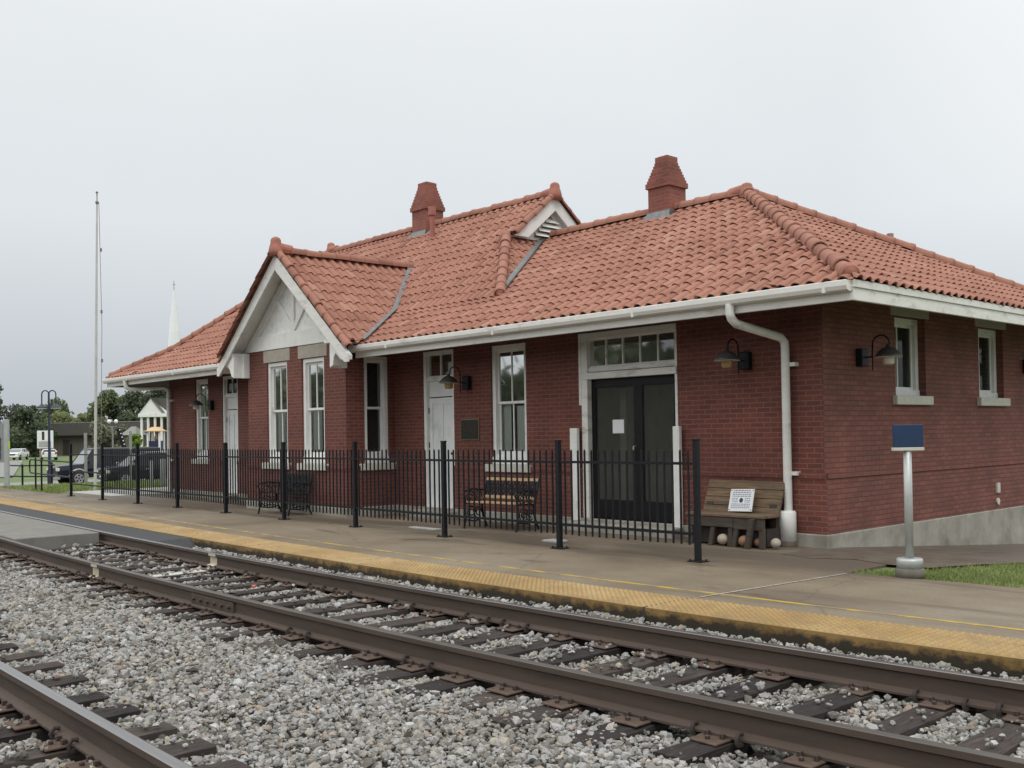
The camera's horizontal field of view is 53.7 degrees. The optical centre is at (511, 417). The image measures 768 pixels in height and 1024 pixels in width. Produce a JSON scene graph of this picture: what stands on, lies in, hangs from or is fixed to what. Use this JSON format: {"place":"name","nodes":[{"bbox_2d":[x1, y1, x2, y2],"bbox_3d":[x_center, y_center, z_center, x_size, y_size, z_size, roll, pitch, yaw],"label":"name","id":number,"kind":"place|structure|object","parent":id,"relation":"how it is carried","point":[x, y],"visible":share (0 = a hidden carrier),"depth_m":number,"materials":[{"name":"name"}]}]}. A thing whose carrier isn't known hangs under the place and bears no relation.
{"place":"outdoors","nodes":[
{"label":"outdoors","id":0,"kind":"place"},
{"bbox_2d":[0,460,22,476],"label":"road","id":1,"kind":"structure","parent":0,"point":[13,469],"depth_m":96.46,"materials":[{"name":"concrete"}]},
{"bbox_2d":[0,479,165,493],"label":"grass","id":2,"kind":"structure","parent":0,"point":[59,488],"depth_m":32.45,"materials":[{"name":"green plant"}]},
{"bbox_2d":[122,426,146,446],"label":"grey house","id":3,"kind":"structure","parent":0,"point":[134,429],"depth_m":140.70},
{"bbox_2d":[0,488,1023,638],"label":"platform","id":4,"kind":"structure","parent":0,"point":[724,569],"depth_m":11.89,"materials":[{"name":"concrete"}]},
{"bbox_2d":[257,473,311,515],"bbox_3d":[-4.489,1.501,20.007,1.076,0.813,0.615,-2,-1,44],"label":"park bench","id":5,"kind":"object","parent":4,"relation":"on","point":[288,491],"visible":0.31,"depth_m":20.00,"materials":[{"name":"black metal"}]},
{"bbox_2d":[68,439,708,562],"bbox_3d":[-4.997,1.187,19.644,0.300,1.430,21.492,0,-1,-42],"label":"picket fence","id":6,"kind":"object","parent":4,"relation":"on","point":[354,507],"visible":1,"depth_m":15.73,"materials":[{"name":"black metal"}]},
{"bbox_2d":[409,526,440,530],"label":"concrete block","id":7,"kind":"structure","parent":4,"relation":"on","point":[424,528],"depth_m":16.19,"materials":[{"name":"white concrete"}]},
{"bbox_2d":[462,477,539,531],"bbox_3d":[-0.175,1.375,16.186,1.156,0.813,0.615,-2,-1,42],"label":"park bench","id":8,"kind":"object","parent":4,"relation":"on","point":[509,492],"visible":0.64,"depth_m":16.32,"materials":[{"name":"black metal"}]},
{"bbox_2d":[0,503,1023,678],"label":"platform edge","id":9,"kind":"object","parent":4,"relation":"on","point":[986,662],"visible":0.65,"depth_m":8.38,"materials":[{"name":"yellow concrete"}]},
{"bbox_2d":[0,497,1023,657],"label":"tactile domes","id":10,"kind":"structure","parent":9,"relation":"on","point":[222,537],"depth_m":9.80,"materials":[{"name":"yellow concrete"}]},
{"bbox_2d":[643,598,687,622],"bbox_3d":[1.386,1.749,8.991,0.663,0.224,0.020,0,-1,-42],"label":"edge joint","id":11,"kind":"object","parent":9,"relation":"in","point":[651,605],"visible":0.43,"depth_m":8.77,"materials":[{"name":"concrete"}]},
{"bbox_2d":[0,494,1023,630],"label":"safety line","id":12,"kind":"object","parent":4,"relation":"on","point":[599,578],"visible":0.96,"depth_m":10.13,"materials":[{"name":"yellow paint"}]},
{"bbox_2d":[717,534,727,544],"bbox_3d":[2.771,1.591,13.291,0.146,0.142,0.149,0,-1,-42],"label":"round stone","id":13,"kind":"object","parent":4,"relation":"on","point":[722,539],"visible":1,"depth_m":13.24,"materials":[{"name":"beige stone"}]},
{"bbox_2d":[685,479,784,549],"bbox_3d":[2.948,1.261,13.421,0.640,0.841,1.240,0,-1,-42],"label":"plank bench","id":14,"kind":"object","parent":4,"relation":"on","point":[718,518],"visible":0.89,"depth_m":13.28,"materials":[{"name":"wood"}]},
{"bbox_2d":[728,489,754,511],"bbox_3d":[3.042,1.089,13.422,0.017,0.305,0.370,23,-18,-39],"label":"notice plate","id":15,"kind":"object","parent":14,"relation":"attached to","point":[741,500],"visible":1,"depth_m":13.41,"materials":[{"name":"paper"}]},
{"bbox_2d":[738,536,745,546],"bbox_3d":[2.988,1.584,13.022,0.146,0.142,0.149,0,-1,-42],"label":"round stone","id":16,"kind":"object","parent":4,"relation":"on","point":[741,540],"visible":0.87,"depth_m":12.97,"materials":[{"name":"orange stone"}]},
{"bbox_2d":[754,538,758,546],"bbox_3d":[3.162,1.592,12.950,0.121,0.118,0.123,0,-1,-42],"label":"round stone","id":17,"kind":"object","parent":4,"relation":"on","point":[756,542],"visible":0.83,"depth_m":12.92,"materials":[{"name":"orange stone"}]},
{"bbox_2d":[700,573,845,596],"bbox_3d":[2.608,1.630,9.917,2.212,0.001,0.035,0,-1,-37],"label":"platform joint","id":18,"kind":"object","parent":4,"relation":"on","point":[768,585],"visible":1,"depth_m":9.80,"materials":[{"name":"grey concrete"}]},
{"bbox_2d":[771,538,780,547],"bbox_3d":[3.343,1.585,12.825,0.127,0.124,0.129,0,-1,-42],"label":"round stone","id":19,"kind":"object","parent":4,"relation":"on","point":[775,542],"visible":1,"depth_m":12.78,"materials":[{"name":"white stone"}]},
{"bbox_2d":[0,456,1023,767],"bbox_3d":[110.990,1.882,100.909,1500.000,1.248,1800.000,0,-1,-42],"label":"ground","id":20,"kind":"structure","parent":0,"point":[42,466],"depth_m":7.08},
{"bbox_2d":[0,420,9,486],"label":"information board","id":21,"kind":"object","parent":20,"relation":"on","point":[4,444],"visible":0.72,"depth_m":34.53,"materials":[{"name":"grey metal"}]},
{"bbox_2d":[0,384,13,440],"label":"broadleaf tree","id":22,"kind":"object","parent":20,"relation":"on","point":[2,409],"visible":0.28,"depth_m":167.50,"materials":[{"name":"green plant"}]},
{"bbox_2d":[3,403,18,441],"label":"bare tree","id":23,"kind":"object","parent":20,"relation":"on","point":[11,413],"visible":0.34,"depth_m":164.59,"materials":[{"name":"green plant"}]},
{"bbox_2d":[10,448,29,459],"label":"parked car","id":24,"kind":"object","parent":20,"relation":"on","point":[19,453],"visible":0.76,"depth_m":135.86,"materials":[{"name":"white metal"}]},
{"bbox_2d":[5,405,45,455],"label":"shadowed tree","id":25,"kind":"object","parent":20,"relation":"on","point":[19,427],"visible":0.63,"depth_m":159.08,"materials":[{"name":"green plant"}]},
{"bbox_2d":[25,405,38,416],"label":"broadleaf tree","id":26,"kind":"object","parent":20,"relation":"on","point":[33,408],"visible":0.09,"depth_m":176.20,"materials":[{"name":"green plant"}]},
{"bbox_2d":[10,462,54,485],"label":"pipe railing","id":27,"kind":"object","parent":20,"relation":"on","point":[22,476],"visible":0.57,"depth_m":41.02,"materials":[{"name":"grey metal"}]},
{"bbox_2d":[22,420,59,456],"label":"shadowed tree","id":28,"kind":"object","parent":20,"relation":"on","point":[30,439],"visible":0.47,"depth_m":157.10,"materials":[{"name":"green plant"}]},
{"bbox_2d":[37,431,53,457],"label":"roadside sign","id":29,"kind":"object","parent":20,"relation":"on","point":[42,439],"visible":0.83,"depth_m":119.87,"materials":[{"name":"metal"}]},
{"bbox_2d":[39,449,57,459],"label":"parked car","id":30,"kind":"object","parent":20,"relation":"on","point":[44,453],"visible":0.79,"depth_m":129.95,"materials":[{"name":"white metal"}]},
{"bbox_2d":[35,390,61,483],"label":"street lamp","id":31,"kind":"object","parent":20,"relation":"on","point":[54,406],"visible":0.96,"depth_m":48.96,"materials":[{"name":"metal"}]},
{"bbox_2d":[29,458,68,490],"bbox_3d":[-13.743,1.798,30.025,0.056,1.200,5.818,0,-1,-36],"label":"pipe railing","id":32,"kind":"object","parent":20,"relation":"on","point":[40,460],"visible":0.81,"depth_m":30.86,"materials":[{"name":"grey metal"}]},
{"bbox_2d":[0,479,100,485],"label":"car park","id":33,"kind":"structure","parent":20,"relation":"on","point":[38,483],"depth_m":60.61,"materials":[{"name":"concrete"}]},
{"bbox_2d":[45,447,160,483],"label":"parked truck","id":34,"kind":"object","parent":33,"relation":"on","point":[77,465],"visible":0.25,"depth_m":56.92,"materials":[{"name":"black metal"}]},
{"bbox_2d":[97,451,165,480],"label":"parked suv","id":35,"kind":"object","parent":33,"relation":"on","point":[98,475],"visible":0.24,"depth_m":53.95,"materials":[{"name":"black metal"}]},
{"bbox_2d":[143,427,166,452],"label":"lantern shelter","id":36,"kind":"object","parent":33,"relation":"on","point":[159,443],"visible":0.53,"depth_m":61.72,"materials":[{"name":"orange wood"}]},
{"bbox_2d":[36,397,73,420],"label":"broadleaf tree","id":37,"kind":"object","parent":20,"relation":"on","point":[64,408],"visible":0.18,"depth_m":190.19,"materials":[{"name":"green plant"}]},
{"bbox_2d":[40,410,82,422],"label":"pale tree","id":38,"kind":"object","parent":20,"relation":"on","point":[60,417],"visible":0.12,"depth_m":182.08,"materials":[{"name":"green plant"}]},
{"bbox_2d":[76,413,89,421],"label":"pale tree","id":39,"kind":"object","parent":20,"relation":"on","point":[80,416],"visible":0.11,"depth_m":186.23,"materials":[{"name":"green plant"}]},
{"bbox_2d":[84,433,87,482],"bbox_3d":[-15.155,1.606,35.981,0.109,2.150,0.109,0,-1,-42],"label":"post","id":40,"kind":"object","parent":20,"relation":"on","point":[85,459],"visible":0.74,"depth_m":35.94,"materials":[{"name":"white metal"}]},
{"bbox_2d":[26,421,146,455],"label":"flat roofed building","id":41,"kind":"structure","parent":20,"relation":"on","point":[72,433],"depth_m":166.97,"materials":[{"name":"metal"}]},
{"bbox_2d":[63,440,69,455],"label":"door","id":42,"kind":"structure","parent":41,"relation":"in","point":[66,443],"depth_m":167.84,"materials":[{"name":"metal"}]},
{"bbox_2d":[0,504,195,547],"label":"asphalt apron","id":43,"kind":"object","parent":20,"relation":"on","point":[149,535],"visible":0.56,"depth_m":17.72,"materials":[{"name":"grey asphalt"}]},
{"bbox_2d":[94,191,102,489],"bbox_3d":[-12.697,-2.335,31.011,0.328,9.261,0.100,-1,-1,-5],"label":"flagpole","id":44,"kind":"object","parent":20,"relation":"on","point":[95,376],"visible":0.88,"depth_m":30.98,"materials":[{"name":"metal"}]},
{"bbox_2d":[84,388,123,421],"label":"broadleaf tree","id":45,"kind":"object","parent":20,"relation":"on","point":[110,399],"visible":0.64,"depth_m":185.23,"materials":[{"name":"green plant"}]},
{"bbox_2d":[88,417,120,447],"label":"flowering tree","id":46,"kind":"object","parent":20,"relation":"on","point":[104,432],"visible":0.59,"depth_m":147.94,"materials":[{"name":"green plant"}]},
{"bbox_2d":[107,419,117,447],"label":"globe lamp","id":47,"kind":"object","parent":20,"relation":"on","point":[109,421],"visible":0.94,"depth_m":89.96,"materials":[{"name":"white glass"}]},
{"bbox_2d":[110,424,128,447],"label":"flowering tree","id":48,"kind":"object","parent":20,"relation":"on","point":[124,427],"visible":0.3,"depth_m":148.50,"materials":[{"name":"green plant"}]},
{"bbox_2d":[73,487,167,495],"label":"footway","id":49,"kind":"structure","parent":20,"relation":"on","point":[96,492],"depth_m":29.27,"materials":[{"name":"concrete"}]},
{"bbox_2d":[116,428,125,446],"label":"barrier arm","id":50,"kind":"object","parent":20,"relation":"on","point":[121,437],"visible":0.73,"depth_m":69.95},
{"bbox_2d":[0,633,251,767],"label":"railroad track","id":51,"kind":"structure","parent":20,"relation":"on","point":[70,728],"depth_m":5.86,"materials":[{"name":"metal"}]},
{"bbox_2d":[129,431,131,481],"bbox_3d":[-13.568,1.539,36.020,0.099,2.150,0.099,0,-1,-42],"label":"post","id":52,"kind":"object","parent":20,"relation":"on","point":[130,440],"visible":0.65,"depth_m":35.99,"materials":[{"name":"white metal"}]},
{"bbox_2d":[126,434,145,446],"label":"shrub","id":53,"kind":"object","parent":20,"relation":"on","point":[136,438],"visible":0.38,"depth_m":79.97,"materials":[{"name":"green plant"}]},
{"bbox_2d":[117,391,158,420],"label":"broadleaf tree","id":54,"kind":"object","parent":20,"relation":"on","point":[130,403],"visible":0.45,"depth_m":182.17,"materials":[{"name":"green plant"}]},
{"bbox_2d":[134,390,166,420],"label":"broadleaf tree","id":55,"kind":"object","parent":20,"relation":"on","point":[154,394],"visible":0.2,"depth_m":181.01,"materials":[{"name":"green plant"}]},
{"bbox_2d":[150,461,152,486],"bbox_3d":[-11.743,1.964,32.975,0.138,1.150,0.138,0,-1,-42],"label":"post","id":56,"kind":"object","parent":20,"relation":"on","point":[152,473],"visible":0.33,"depth_m":32.92,"materials":[{"name":"black metal"}]},
{"bbox_2d":[138,398,166,452],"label":"portico building","id":57,"kind":"structure","parent":20,"relation":"on","point":[154,407],"depth_m":130.09,"materials":[{"name":"white paint"}]},
{"bbox_2d":[160,459,165,485],"bbox_3d":[-11.382,1.934,32.994,0.168,1.200,0.168,0,-1,-42],"label":"post","id":58,"kind":"object","parent":20,"relation":"on","point":[162,472],"visible":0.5,"depth_m":32.94,"materials":[{"name":"grey metal"}]},
{"bbox_2d":[168,284,180,346],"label":"church steeple","id":59,"kind":"object","parent":20,"relation":"on","point":[174,334],"visible":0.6,"depth_m":259.08,"materials":[{"name":"white paint"}]},
{"bbox_2d":[0,543,1023,767],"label":"ballast","id":60,"kind":"structure","parent":20,"relation":"on","point":[42,614],"depth_m":6.75,"materials":[{"name":"gravel"}]},
{"bbox_2d":[186,668,198,672],"bbox_3d":[-2.343,1.847,7.409,0.086,0.035,0.077,0,-1,-42],"label":"stone","id":61,"kind":"object","parent":60,"relation":"on","point":[191,670],"visible":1,"depth_m":7.39,"materials":[{"name":"stone"}]},
{"bbox_2d":[0,511,1023,767],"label":"railroad track","id":62,"kind":"structure","parent":20,"relation":"on","point":[806,733],"depth_m":7.24,"materials":[{"name":"metal"}]},
{"bbox_2d":[0,512,98,549],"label":"crossing slab","id":63,"kind":"structure","parent":62,"relation":"on","point":[38,533],"depth_m":16.65,"materials":[{"name":"concrete"}]},
{"bbox_2d":[102,155,1023,548],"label":"railway depot","id":64,"kind":"structure","parent":20,"relation":"on","point":[546,319],"depth_m":16.58,"materials":[{"name":"brick"}]},
{"bbox_2d":[191,379,209,463],"bbox_3d":[-7.952,0.092,26.128,0.260,2.188,1.010,0,-1,-42],"label":"window","id":65,"kind":"structure","parent":64,"relation":"in","point":[201,385],"depth_m":26.32,"materials":[{"name":"white paint"}]},
{"bbox_2d":[189,393,213,411],"bbox_3d":[-7.811,-0.382,25.426,0.614,0.470,0.352,0,-1,-42],"label":"wall lamp","id":66,"kind":"object","parent":64,"relation":"attached to","point":[195,403],"visible":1,"depth_m":25.33,"materials":[{"name":"black metal"}]},
{"bbox_2d":[262,348,290,469],"bbox_3d":[-4.824,-0.180,21.024,0.260,2.480,1.100,0,-1,-42],"label":"window","id":67,"kind":"structure","parent":64,"relation":"in","point":[277,372],"depth_m":21.17,"materials":[{"name":"white paint"}]},
{"bbox_2d":[297,343,328,470],"bbox_3d":[-3.876,-0.211,19.982,0.260,2.480,1.100,0,-1,-42],"label":"window","id":68,"kind":"structure","parent":64,"relation":"in","point":[313,368],"depth_m":20.12,"materials":[{"name":"white paint"}]},
{"bbox_2d":[359,356,396,470],"bbox_3d":[-2.650,-0.096,19.578,0.830,2.198,0.260,0,-1,-42],"label":"window","id":69,"kind":"structure","parent":64,"relation":"in","point":[382,408],"depth_m":19.71,"materials":[{"name":"white paint"}]},
{"bbox_2d":[439,366,471,392],"bbox_3d":[-1.012,-0.683,17.936,0.634,0.470,0.352,0,-1,-42],"label":"wall lamp","id":70,"kind":"object","parent":64,"relation":"attached to","point":[448,381],"visible":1,"depth_m":17.89,"materials":[{"name":"black metal"}]},
{"bbox_2d":[461,418,479,439],"bbox_3d":[-0.756,0.206,18.108,0.025,0.390,0.510,0,-1,-42],"label":"wall plaque","id":71,"kind":"object","parent":64,"relation":"attached to","point":[469,429],"depth_m":18.07,"materials":[{"name":"brown metal"}]},
{"bbox_2d":[485,342,532,472],"bbox_3d":[-0.017,-0.171,17.405,0.260,2.198,1.160,0,-1,-42],"label":"window","id":72,"kind":"structure","parent":64,"relation":"in","point":[509,360],"depth_m":17.51,"materials":[{"name":"white paint"}]},
{"bbox_2d":[613,419,623,432],"bbox_3d":[1.643,0.130,15.642,0.004,0.210,0.230,0,-1,-42],"label":"door notice","id":73,"kind":"object","parent":64,"relation":"attached to","point":[618,426],"depth_m":15.64,"materials":[{"name":"paper"}]},
{"bbox_2d":[713,338,751,373],"bbox_3d":[2.964,-0.832,13.565,0.634,0.470,0.352,0,-1,-42],"label":"wall lamp","id":74,"kind":"object","parent":64,"relation":"attached to","point":[726,358],"visible":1,"depth_m":13.48,"materials":[{"name":"black metal"}]},
{"bbox_2d":[856,334,902,370],"bbox_3d":[4.839,-0.866,13.328,0.352,0.470,0.594,0,-1,-42],"label":"wall lamp","id":75,"kind":"object","parent":64,"relation":"attached to","point":[887,354],"visible":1,"depth_m":13.25,"materials":[{"name":"black metal"}]},
{"bbox_2d":[890,306,933,404],"bbox_3d":[5.660,-0.895,14.610,1.160,1.420,0.335,0,-1,-42],"label":"window","id":76,"kind":"structure","parent":64,"relation":"in","point":[910,395],"depth_m":14.72,"materials":[{"name":"white paint"}]},
{"bbox_2d":[974,319,1010,405],"bbox_3d":[7.694,-0.901,16.461,1.180,1.420,0.335,0,-1,-42],"label":"window","id":77,"kind":"structure","parent":64,"relation":"in","point":[989,397],"depth_m":16.61,"materials":[{"name":"white paint"}]},
{"bbox_2d":[891,424,924,578],"bbox_3d":[4.040,0.853,10.316,0.287,1.570,0.284,0,-1,-44],"label":"platform sign","id":78,"kind":"object","parent":20,"relation":"on","point":[907,440],"visible":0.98,"depth_m":10.28,"materials":[{"name":"metal"}]},
{"bbox_2d":[0,0,1023,440],"label":"sky","id":79,"kind":"structure","parent":0,"point":[205,133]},
{"bbox_2d":[542,539,567,543],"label":"concrete block","id":80,"kind":"structure","parent":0,"point":[551,541],"depth_m":14.02,"materials":[{"name":"white concrete"}]},
{"bbox_2d":[784,544,1023,567],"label":"path","id":81,"kind":"structure","parent":0,"point":[943,556],"depth_m":12.36,"materials":[{"name":"concrete"}]},
{"bbox_2d":[847,560,1023,587],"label":"grass","id":82,"kind":"structure","parent":0,"point":[976,575],"depth_m":10.51,"materials":[{"name":"green plant"}]}
]}

